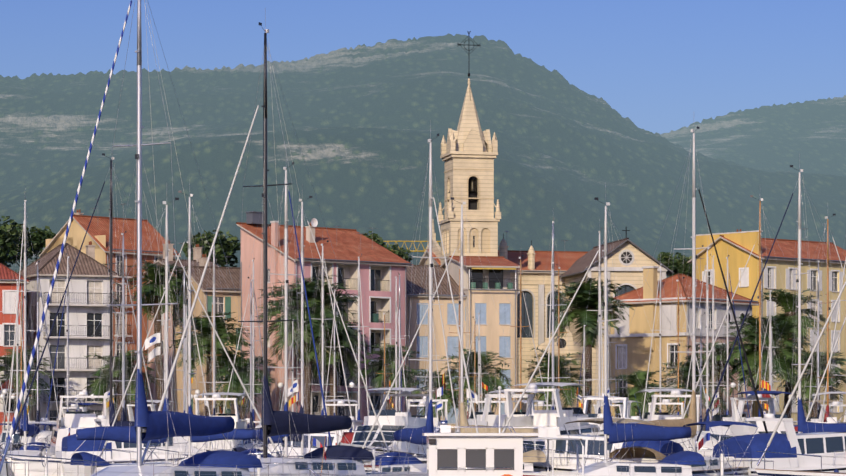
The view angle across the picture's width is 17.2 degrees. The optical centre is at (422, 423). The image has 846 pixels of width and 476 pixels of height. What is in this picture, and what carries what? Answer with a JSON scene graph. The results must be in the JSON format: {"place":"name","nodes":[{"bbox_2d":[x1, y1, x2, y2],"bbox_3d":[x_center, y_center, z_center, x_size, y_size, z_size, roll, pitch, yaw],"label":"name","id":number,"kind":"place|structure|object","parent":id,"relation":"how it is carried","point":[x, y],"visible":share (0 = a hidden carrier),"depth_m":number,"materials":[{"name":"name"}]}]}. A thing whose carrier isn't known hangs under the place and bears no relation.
{"place":"outdoors","nodes":[
{"label":"outdoors","id":0,"kind":"place"},
{"bbox_2d":[18,241,119,430],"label":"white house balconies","id":1,"kind":"structure","parent":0,"point":[89,281],"depth_m":250.03,"materials":[{"name":"white paint"}]},
{"bbox_2d":[39,199,180,420],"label":"building","id":2,"kind":"structure","parent":0,"point":[97,234],"depth_m":277.61,"materials":[{"name":"paint"}]},
{"bbox_2d":[143,240,218,410],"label":"building","id":3,"kind":"structure","parent":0,"point":[184,262],"depth_m":276.11,"materials":[{"name":"beige paint"}]},
{"bbox_2d":[0,33,845,277],"bbox_3d":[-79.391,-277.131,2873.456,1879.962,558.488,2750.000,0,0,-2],"label":"mountain","id":4,"kind":"structure","parent":0,"point":[368,122],"depth_m":3173.59,"materials":[{"name":"green plant"}]},
{"bbox_2d":[0,0,845,133],"label":"sky","id":5,"kind":"structure","parent":0,"point":[664,66],"materials":[{"name":"blue"}]},
{"bbox_2d":[407,265,466,432],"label":"building","id":6,"kind":"structure","parent":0,"point":[448,321],"depth_m":262.39,"materials":[{"name":"beige paint"}]},
{"bbox_2d":[437,31,500,264],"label":"church bell tower","id":7,"kind":"structure","parent":0,"point":[469,151],"depth_m":289.79,"materials":[{"name":"stone"}]},
{"bbox_2d":[658,95,845,175],"bbox_3d":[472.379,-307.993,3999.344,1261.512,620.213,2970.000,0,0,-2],"label":"mountain","id":8,"kind":"structure","parent":0,"point":[775,137],"depth_m":4854.53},
{"bbox_2d":[688,223,845,423],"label":"yellow house","id":9,"kind":"structure","parent":0,"point":[737,247],"depth_m":274.89,"materials":[{"name":"paint"}]},
{"label":"harbour water","id":10,"kind":"structure","parent":0,"visible":0},
{"bbox_2d":[1,277,31,429],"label":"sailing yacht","id":11,"kind":"object","parent":10,"relation":"on","point":[17,393],"visible":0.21,"depth_m":198.76,"materials":[{"name":"white metal"}]},
{"bbox_2d":[0,196,56,475],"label":"sailing yacht","id":12,"kind":"object","parent":10,"relation":"on","point":[28,430],"visible":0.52,"depth_m":158.92,"materials":[{"name":"white metal"}]},
{"bbox_2d":[0,418,56,451],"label":"motor yacht","id":13,"kind":"object","parent":10,"relation":"on","point":[41,435],"visible":0.08,"depth_m":181.01,"materials":[{"name":"white plastic"}]},
{"bbox_2d":[2,290,55,430],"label":"sailing yacht","id":14,"kind":"object","parent":10,"relation":"on","point":[21,422],"visible":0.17,"depth_m":214.86,"materials":[{"name":"white metal"}]},
{"bbox_2d":[4,261,58,450],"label":"sailing yacht","id":15,"kind":"object","parent":10,"relation":"on","point":[38,407],"visible":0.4,"depth_m":180.86,"materials":[{"name":"white metal"}]},
{"bbox_2d":[44,253,92,430],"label":"sailing yacht","id":16,"kind":"object","parent":10,"relation":"on","point":[67,359],"visible":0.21,"depth_m":188.89,"materials":[{"name":"white metal"}]},
{"bbox_2d":[41,392,106,457],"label":"motor yacht","id":17,"kind":"object","parent":10,"relation":"on","point":[68,423],"visible":0.42,"depth_m":157.17,"materials":[{"name":"white plastic"}]},
{"bbox_2d":[81,231,154,420],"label":"sailing yacht","id":18,"kind":"object","parent":10,"relation":"on","point":[122,368],"visible":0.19,"depth_m":169.06,"materials":[{"name":"white metal"}]},
{"bbox_2d":[6,153,233,475],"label":"sailing yacht","id":19,"kind":"object","parent":10,"relation":"on","point":[34,464],"visible":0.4,"depth_m":148.68,"materials":[{"name":"white"}]},
{"bbox_2d":[106,281,135,420],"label":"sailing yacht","id":20,"kind":"object","parent":10,"relation":"on","point":[116,342],"visible":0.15,"depth_m":198.99,"materials":[{"name":"white"}]},
{"bbox_2d":[4,197,281,475],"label":"sailing yacht","id":21,"kind":"object","parent":10,"relation":"on","point":[117,433],"visible":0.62,"depth_m":110.93,"materials":[{"name":"white metal"}]},
{"bbox_2d":[56,415,262,475],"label":"motor yacht","id":22,"kind":"object","parent":10,"relation":"on","point":[71,444],"visible":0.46,"depth_m":147.24,"materials":[{"name":"white plastic"}]},
{"bbox_2d":[0,0,334,475],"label":"sailing yacht","id":23,"kind":"object","parent":10,"relation":"on","point":[151,425],"visible":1,"depth_m":83.33,"materials":[{"name":"white"}]},
{"bbox_2d":[155,266,210,436],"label":"sailing yacht","id":24,"kind":"object","parent":10,"relation":"on","point":[183,326],"visible":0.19,"depth_m":189.12,"materials":[{"name":"white metal"}]},
{"bbox_2d":[98,190,322,463],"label":"sailing yacht","id":25,"kind":"object","parent":10,"relation":"on","point":[241,434],"visible":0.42,"depth_m":134.23,"materials":[{"name":"white metal"}]},
{"bbox_2d":[195,238,231,415],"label":"sailing yacht","id":26,"kind":"object","parent":10,"relation":"on","point":[213,365],"visible":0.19,"depth_m":174.20,"materials":[{"name":"white metal"}]},
{"bbox_2d":[183,392,259,451],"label":"motor yacht","id":27,"kind":"object","parent":10,"relation":"on","point":[220,443],"visible":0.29,"depth_m":158.33,"materials":[{"name":"white plastic"}]},
{"bbox_2d":[230,258,262,427],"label":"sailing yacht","id":28,"kind":"object","parent":10,"relation":"on","point":[253,369],"visible":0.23,"depth_m":219.24,"materials":[{"name":"white metal"}]},
{"bbox_2d":[223,277,282,446],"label":"sailing yacht","id":29,"kind":"object","parent":10,"relation":"on","point":[252,426],"visible":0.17,"depth_m":197.24,"materials":[{"name":"white metal"}]},
{"bbox_2d":[232,162,331,457],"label":"sailing yacht","id":30,"kind":"object","parent":10,"relation":"on","point":[258,435],"visible":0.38,"depth_m":119.38,"materials":[{"name":"white"}]},
{"bbox_2d":[205,416,362,455],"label":"motor yacht","id":31,"kind":"object","parent":10,"relation":"on","point":[320,437],"visible":0.08,"depth_m":149.99,"materials":[{"name":"white plastic"}]},
{"bbox_2d":[142,22,426,475],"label":"sailing yacht","id":32,"kind":"object","parent":10,"relation":"on","point":[346,460],"visible":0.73,"depth_m":99.52,"materials":[{"name":"white"}]},
{"bbox_2d":[180,196,391,466],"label":"sailing yacht","id":33,"kind":"object","parent":10,"relation":"on","point":[301,436],"visible":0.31,"depth_m":139.40,"materials":[{"name":"white metal"}]},
{"bbox_2d":[289,240,353,432],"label":"sailing yacht","id":34,"kind":"object","parent":10,"relation":"on","point":[323,323],"visible":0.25,"depth_m":169.38,"materials":[{"name":"white metal"}]},
{"bbox_2d":[324,279,347,415],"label":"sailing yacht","id":35,"kind":"object","parent":10,"relation":"on","point":[334,390],"visible":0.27,"depth_m":205.39,"materials":[{"name":"white"}]},
{"bbox_2d":[321,399,357,432],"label":"motor yacht","id":36,"kind":"object","parent":10,"relation":"on","point":[340,402],"visible":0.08,"depth_m":191.83,"materials":[{"name":"white"}]},
{"bbox_2d":[342,254,374,431],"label":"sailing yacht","id":37,"kind":"object","parent":10,"relation":"on","point":[358,326],"visible":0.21,"depth_m":184.45,"materials":[{"name":"white metal"}]},
{"bbox_2d":[361,310,400,425],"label":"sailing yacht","id":38,"kind":"object","parent":10,"relation":"on","point":[384,322],"visible":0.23,"depth_m":214.51,"materials":[{"name":"white"}]},
{"bbox_2d":[336,388,428,461],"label":"motor yacht","id":39,"kind":"object","parent":10,"relation":"on","point":[393,424],"visible":0.42,"depth_m":148.62,"materials":[{"name":"white plastic"}]},
{"bbox_2d":[384,274,408,411],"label":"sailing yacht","id":40,"kind":"object","parent":10,"relation":"on","point":[396,338],"visible":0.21,"depth_m":199.52,"materials":[{"name":"white metal"}]},
{"bbox_2d":[388,272,413,410],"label":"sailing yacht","id":41,"kind":"object","parent":10,"relation":"on","point":[399,383],"visible":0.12,"depth_m":222.29,"materials":[{"name":"white metal"}]},
{"bbox_2d":[367,133,478,471],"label":"sailing yacht","id":42,"kind":"object","parent":10,"relation":"on","point":[409,435],"visible":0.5,"depth_m":111.58,"materials":[{"name":"white"}]},
{"bbox_2d":[407,378,447,432],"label":"motor yacht","id":43,"kind":"object","parent":10,"relation":"on","point":[436,423],"visible":0.04,"depth_m":155.01,"materials":[{"name":"white"}]},
{"bbox_2d":[402,217,458,428],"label":"sailing yacht","id":44,"kind":"object","parent":10,"relation":"on","point":[439,345],"visible":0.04,"depth_m":164.29,"materials":[{"name":"white metal"}]},
{"bbox_2d":[299,379,583,475],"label":"motorboat","id":45,"kind":"object","parent":10,"relation":"on","point":[449,453],"visible":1,"depth_m":78.70,"materials":[{"name":"white plastic"}]},
{"bbox_2d":[443,271,474,424],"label":"sailboat mast","id":46,"kind":"object","parent":10,"relation":"on","point":[458,342],"visible":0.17,"depth_m":189.71,"materials":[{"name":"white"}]},
{"bbox_2d":[390,439,544,460],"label":"motor yacht","id":47,"kind":"object","parent":10,"relation":"on","point":[538,442],"visible":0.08,"depth_m":127.34,"materials":[{"name":"white"}]},
{"bbox_2d":[455,317,493,431],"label":"sailboat mast","id":48,"kind":"object","parent":10,"relation":"on","point":[484,386],"visible":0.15,"depth_m":225.99,"materials":[{"name":"white"}]},
{"bbox_2d":[466,313,491,411],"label":"sailboat mast","id":49,"kind":"object","parent":10,"relation":"on","point":[479,368],"visible":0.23,"depth_m":219.72,"materials":[{"name":"white"}]},
{"bbox_2d":[362,197,600,471],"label":"sailing yacht","id":50,"kind":"object","parent":10,"relation":"on","point":[536,455],"visible":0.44,"depth_m":121.59,"materials":[{"name":"white metal"}]},
{"bbox_2d":[437,392,533,432],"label":"motor yacht","id":51,"kind":"object","parent":10,"relation":"on","point":[490,419],"visible":0.1,"depth_m":137.54,"materials":[{"name":"white"}]},
{"bbox_2d":[487,390,545,416],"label":"motor yacht","id":52,"kind":"object","parent":10,"relation":"on","point":[516,414],"visible":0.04,"depth_m":149.60,"materials":[{"name":"white"}]},
{"bbox_2d":[488,255,548,411],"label":"sailing yacht","id":53,"kind":"object","parent":10,"relation":"on","point":[521,348],"visible":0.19,"depth_m":185.79,"materials":[{"name":"white metal"}]},
{"bbox_2d":[504,382,602,444],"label":"motor yacht","id":54,"kind":"object","parent":10,"relation":"on","point":[548,423],"visible":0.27,"depth_m":134.69,"materials":[{"name":"white"}]},
{"bbox_2d":[534,218,572,409],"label":"sailing yacht","id":55,"kind":"object","parent":10,"relation":"on","point":[553,312],"visible":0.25,"depth_m":159.76,"materials":[{"name":"white metal"}]},
{"bbox_2d":[536,264,587,409],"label":"sailing yacht","id":56,"kind":"object","parent":10,"relation":"on","point":[558,337],"visible":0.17,"depth_m":194.86,"materials":[{"name":"white metal"}]},
{"bbox_2d":[574,323,594,411],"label":"sailboat mast","id":57,"kind":"object","parent":10,"relation":"on","point":[583,358],"visible":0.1,"depth_m":211.73,"materials":[{"name":"white"}]},
{"bbox_2d":[581,227,618,413],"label":"sailing yacht","id":58,"kind":"object","parent":10,"relation":"on","point":[599,367],"visible":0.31,"depth_m":171.88,"materials":[{"name":"white metal"}]},
{"bbox_2d":[523,416,683,470],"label":"motor yacht","id":59,"kind":"object","parent":10,"relation":"on","point":[561,447],"visible":0.23,"depth_m":122.32,"materials":[{"name":"white plastic"}]},
{"bbox_2d":[583,393,627,431],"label":"motor yacht","id":60,"kind":"object","parent":10,"relation":"on","point":[609,398],"visible":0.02,"depth_m":149.00,"materials":[{"name":"white"}]},
{"bbox_2d":[501,197,773,475],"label":"sailing yacht","id":61,"kind":"object","parent":10,"relation":"on","point":[680,463],"visible":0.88,"depth_m":109.79,"materials":[{"name":"white"}]},
{"bbox_2d":[556,126,767,474],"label":"sailing yacht","id":62,"kind":"object","parent":10,"relation":"on","point":[642,453],"visible":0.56,"depth_m":117.57,"materials":[{"name":"white"}]},
{"bbox_2d":[642,253,681,418],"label":"sailing yacht","id":63,"kind":"object","parent":10,"relation":"on","point":[660,330],"visible":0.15,"depth_m":200.03,"materials":[{"name":"white metal"}]},
{"bbox_2d":[634,388,718,456],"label":"motor yacht","id":64,"kind":"object","parent":10,"relation":"on","point":[649,416],"visible":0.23,"depth_m":139.98,"materials":[{"name":"white plastic"}]},
{"bbox_2d":[641,277,711,419],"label":"sailing yacht","id":65,"kind":"object","parent":10,"relation":"on","point":[678,293],"visible":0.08,"depth_m":195.90,"materials":[{"name":"white"}]},
{"bbox_2d":[684,312,714,428],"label":"sailboat mast","id":66,"kind":"object","parent":10,"relation":"on","point":[701,361],"visible":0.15,"depth_m":203.34,"materials":[{"name":"white"}]},
{"bbox_2d":[682,245,737,430],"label":"sailing yacht","id":67,"kind":"object","parent":10,"relation":"on","point":[707,427],"visible":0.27,"depth_m":170.07,"materials":[{"name":"white metal"}]},
{"bbox_2d":[699,254,730,417],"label":"sailboat mast","id":68,"kind":"object","parent":10,"relation":"on","point":[712,341],"visible":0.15,"depth_m":228.32,"materials":[{"name":"white metal"}]},
{"bbox_2d":[700,255,749,416],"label":"sailing yacht","id":69,"kind":"object","parent":10,"relation":"on","point":[727,376],"visible":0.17,"depth_m":200.21,"materials":[{"name":"white metal"}]},
{"bbox_2d":[702,394,776,441],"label":"motor yacht","id":70,"kind":"object","parent":10,"relation":"on","point":[719,430],"visible":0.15,"depth_m":148.57,"materials":[{"name":"white plastic"}]},
{"bbox_2d":[729,391,797,437],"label":"motor yacht","id":71,"kind":"object","parent":10,"relation":"on","point":[739,430],"visible":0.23,"depth_m":141.81,"materials":[{"name":"white plastic"}]},
{"bbox_2d":[682,195,845,426],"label":"sailing yacht","id":72,"kind":"object","parent":10,"relation":"on","point":[764,384],"visible":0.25,"depth_m":150.07,"materials":[{"name":"white"}]},
{"bbox_2d":[688,153,845,451],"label":"sailing yacht","id":73,"kind":"object","parent":10,"relation":"on","point":[804,426],"visible":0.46,"depth_m":128.03,"materials":[{"name":"white"}]},
{"bbox_2d":[698,414,845,474],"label":"motor yacht","id":74,"kind":"object","parent":10,"relation":"on","point":[823,444],"visible":0.85,"depth_m":119.69,"materials":[{"name":"white plastic"}]},
{"bbox_2d":[750,288,797,424],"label":"sailing yacht","id":75,"kind":"object","parent":10,"relation":"on","point":[769,347],"visible":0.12,"depth_m":206.31,"materials":[{"name":"white metal"}]},
{"bbox_2d":[744,214,845,431],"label":"sailing yacht","id":76,"kind":"object","parent":10,"relation":"on","point":[827,313],"visible":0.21,"depth_m":150.17,"materials":[{"name":"white metal"}]},
{"bbox_2d":[755,281,845,475],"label":"sailing yacht","id":77,"kind":"object","parent":10,"relation":"on","point":[766,472],"visible":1,"depth_m":104.57,"materials":[{"name":"white"}]},
{"bbox_2d":[803,259,834,418],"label":"sailboat mast","id":78,"kind":"object","parent":10,"relation":"on","point":[817,328],"visible":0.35,"depth_m":200.38,"materials":[{"name":"white metal"}]},
{"bbox_2d":[802,400,845,421],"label":"motor yacht","id":79,"kind":"object","parent":10,"relation":"on","point":[837,403],"visible":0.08,"depth_m":198.41,"materials":[{"name":"white"}]},
{"bbox_2d":[820,236,845,421],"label":"sailboat mast","id":80,"kind":"object","parent":10,"relation":"on","point":[833,343],"visible":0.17,"depth_m":158.81,"materials":[{"name":"white"}]},
{"label":"ground surface","id":81,"kind":"structure","parent":0,"visible":0},
{"bbox_2d":[0,216,23,266],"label":"tree","id":82,"kind":"object","parent":81,"relation":"on","point":[8,241],"visible":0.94,"depth_m":326.69,"materials":[{"name":"green plant"}]},
{"bbox_2d":[0,263,29,433],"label":"red house","id":83,"kind":"structure","parent":81,"relation":"on","point":[8,295],"depth_m":246.55,"materials":[{"name":"red paint"}]},
{"bbox_2d":[0,345,53,428],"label":"palm tree","id":84,"kind":"object","parent":81,"relation":"on","point":[4,358],"visible":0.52,"depth_m":243.22,"materials":[{"name":"green plant"}]},
{"bbox_2d":[0,223,55,268],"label":"tree","id":85,"kind":"object","parent":81,"relation":"on","point":[39,237],"visible":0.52,"depth_m":341.95,"materials":[{"name":"green plant"}]},
{"bbox_2d":[84,349,162,420],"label":"palm tree","id":86,"kind":"object","parent":81,"relation":"on","point":[104,381],"visible":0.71,"depth_m":243.38,"materials":[{"name":"green plant"}]},
{"bbox_2d":[125,259,193,409],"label":"palm tree","id":87,"kind":"object","parent":81,"relation":"on","point":[151,276],"visible":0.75,"depth_m":256.38,"materials":[{"name":"green plant"}]},
{"bbox_2d":[173,254,240,415],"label":"peach house","id":88,"kind":"structure","parent":81,"relation":"on","point":[228,301],"depth_m":256.82,"materials":[{"name":"paint"}]},
{"bbox_2d":[182,230,240,266],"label":"tree","id":89,"kind":"object","parent":81,"relation":"on","point":[231,244],"visible":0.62,"depth_m":326.72,"materials":[{"name":"green plant"}]},
{"bbox_2d":[169,311,255,415],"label":"palm tree","id":90,"kind":"object","parent":81,"relation":"on","point":[205,325],"visible":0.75,"depth_m":243.95,"materials":[{"name":"green plant"}]},
{"bbox_2d":[200,348,278,418],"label":"palm tree","id":91,"kind":"object","parent":81,"relation":"on","point":[240,368],"visible":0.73,"depth_m":242.02,"materials":[{"name":"green plant"}]},
{"bbox_2d":[255,272,357,413],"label":"palm tree","id":92,"kind":"object","parent":81,"relation":"on","point":[310,286],"visible":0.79,"depth_m":242.82,"materials":[{"name":"green plant"}]},
{"bbox_2d":[236,211,412,425],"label":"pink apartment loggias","id":93,"kind":"object","parent":81,"relation":"on","point":[381,267],"visible":0.5,"depth_m":254.62,"materials":[{"name":"paint"}]},
{"bbox_2d":[295,320,373,414],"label":"palm tree","id":94,"kind":"object","parent":81,"relation":"on","point":[349,357],"visible":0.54,"depth_m":245.32,"materials":[{"name":"green plant"}]},
{"bbox_2d":[350,343,419,409],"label":"palm tree","id":95,"kind":"object","parent":81,"relation":"on","point":[379,377],"visible":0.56,"depth_m":244.85,"materials":[{"name":"green plant"}]},
{"bbox_2d":[406,368,464,421],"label":"palm tree","id":96,"kind":"object","parent":81,"relation":"on","point":[445,393],"visible":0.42,"depth_m":243.10,"materials":[{"name":"green plant"}]},
{"bbox_2d":[440,347,513,413],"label":"palm tree","id":97,"kind":"object","parent":81,"relation":"on","point":[494,380],"visible":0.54,"depth_m":244.03,"materials":[{"name":"green plant"}]},
{"bbox_2d":[440,256,521,414],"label":"building","id":98,"kind":"structure","parent":81,"relation":"on","point":[497,284],"depth_m":262.59,"materials":[{"name":"beige paint"}]},
{"bbox_2d":[419,219,666,411],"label":"church nave","id":99,"kind":"structure","parent":81,"relation":"on","point":[535,269],"depth_m":298.15,"materials":[{"name":"paint"}]},
{"bbox_2d":[528,312,582,409],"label":"portal","id":100,"kind":"object","parent":81,"relation":"on","point":[575,348],"visible":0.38,"depth_m":259.35,"materials":[{"name":"stone"}]},
{"bbox_2d":[519,347,592,409],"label":"palm tree","id":101,"kind":"object","parent":81,"relation":"on","point":[571,389],"visible":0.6,"depth_m":244.29,"materials":[{"name":"green plant"}]},
{"bbox_2d":[550,277,634,413],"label":"palm tree","id":102,"kind":"object","parent":81,"relation":"on","point":[580,302],"visible":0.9,"depth_m":249.21,"materials":[{"name":"green plant"}]},
{"bbox_2d":[559,227,673,413],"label":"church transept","id":103,"kind":"structure","parent":81,"relation":"on","point":[578,269],"depth_m":288.86,"materials":[{"name":"paint"}]},
{"bbox_2d":[608,369,670,417],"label":"bush","id":104,"kind":"object","parent":81,"relation":"on","point":[641,376],"visible":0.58,"depth_m":243.72,"materials":[{"name":"green plant"}]},
{"bbox_2d":[657,252,691,276],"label":"tree","id":105,"kind":"object","parent":81,"relation":"on","point":[675,265],"visible":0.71,"depth_m":344.57,"materials":[{"name":"green plant"}]},
{"bbox_2d":[608,257,758,430],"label":"house","id":106,"kind":"structure","parent":81,"relation":"on","point":[635,331],"depth_m":258.69,"materials":[{"name":"beige paint"}]},
{"bbox_2d":[657,354,732,421],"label":"palm tree","id":107,"kind":"object","parent":81,"relation":"on","point":[686,366],"visible":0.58,"depth_m":245.36,"materials":[{"name":"green plant"}]},
{"bbox_2d":[685,340,752,414],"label":"palm tree","id":108,"kind":"object","parent":81,"relation":"on","point":[717,348],"visible":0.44,"depth_m":246.85,"materials":[{"name":"green plant"}]},
{"bbox_2d":[716,313,813,413],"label":"palm tree","id":109,"kind":"object","parent":81,"relation":"on","point":[751,334],"visible":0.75,"depth_m":244.66,"materials":[{"name":"green plant"}]},
{"bbox_2d":[758,288,829,417],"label":"palm tree","id":110,"kind":"object","parent":81,"relation":"on","point":[782,297],"visible":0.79,"depth_m":252.11,"materials":[{"name":"green plant"}]},
{"bbox_2d":[778,348,845,416],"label":"palm tree","id":111,"kind":"object","parent":81,"relation":"on","point":[822,367],"visible":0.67,"depth_m":247.06,"materials":[{"name":"green plant"}]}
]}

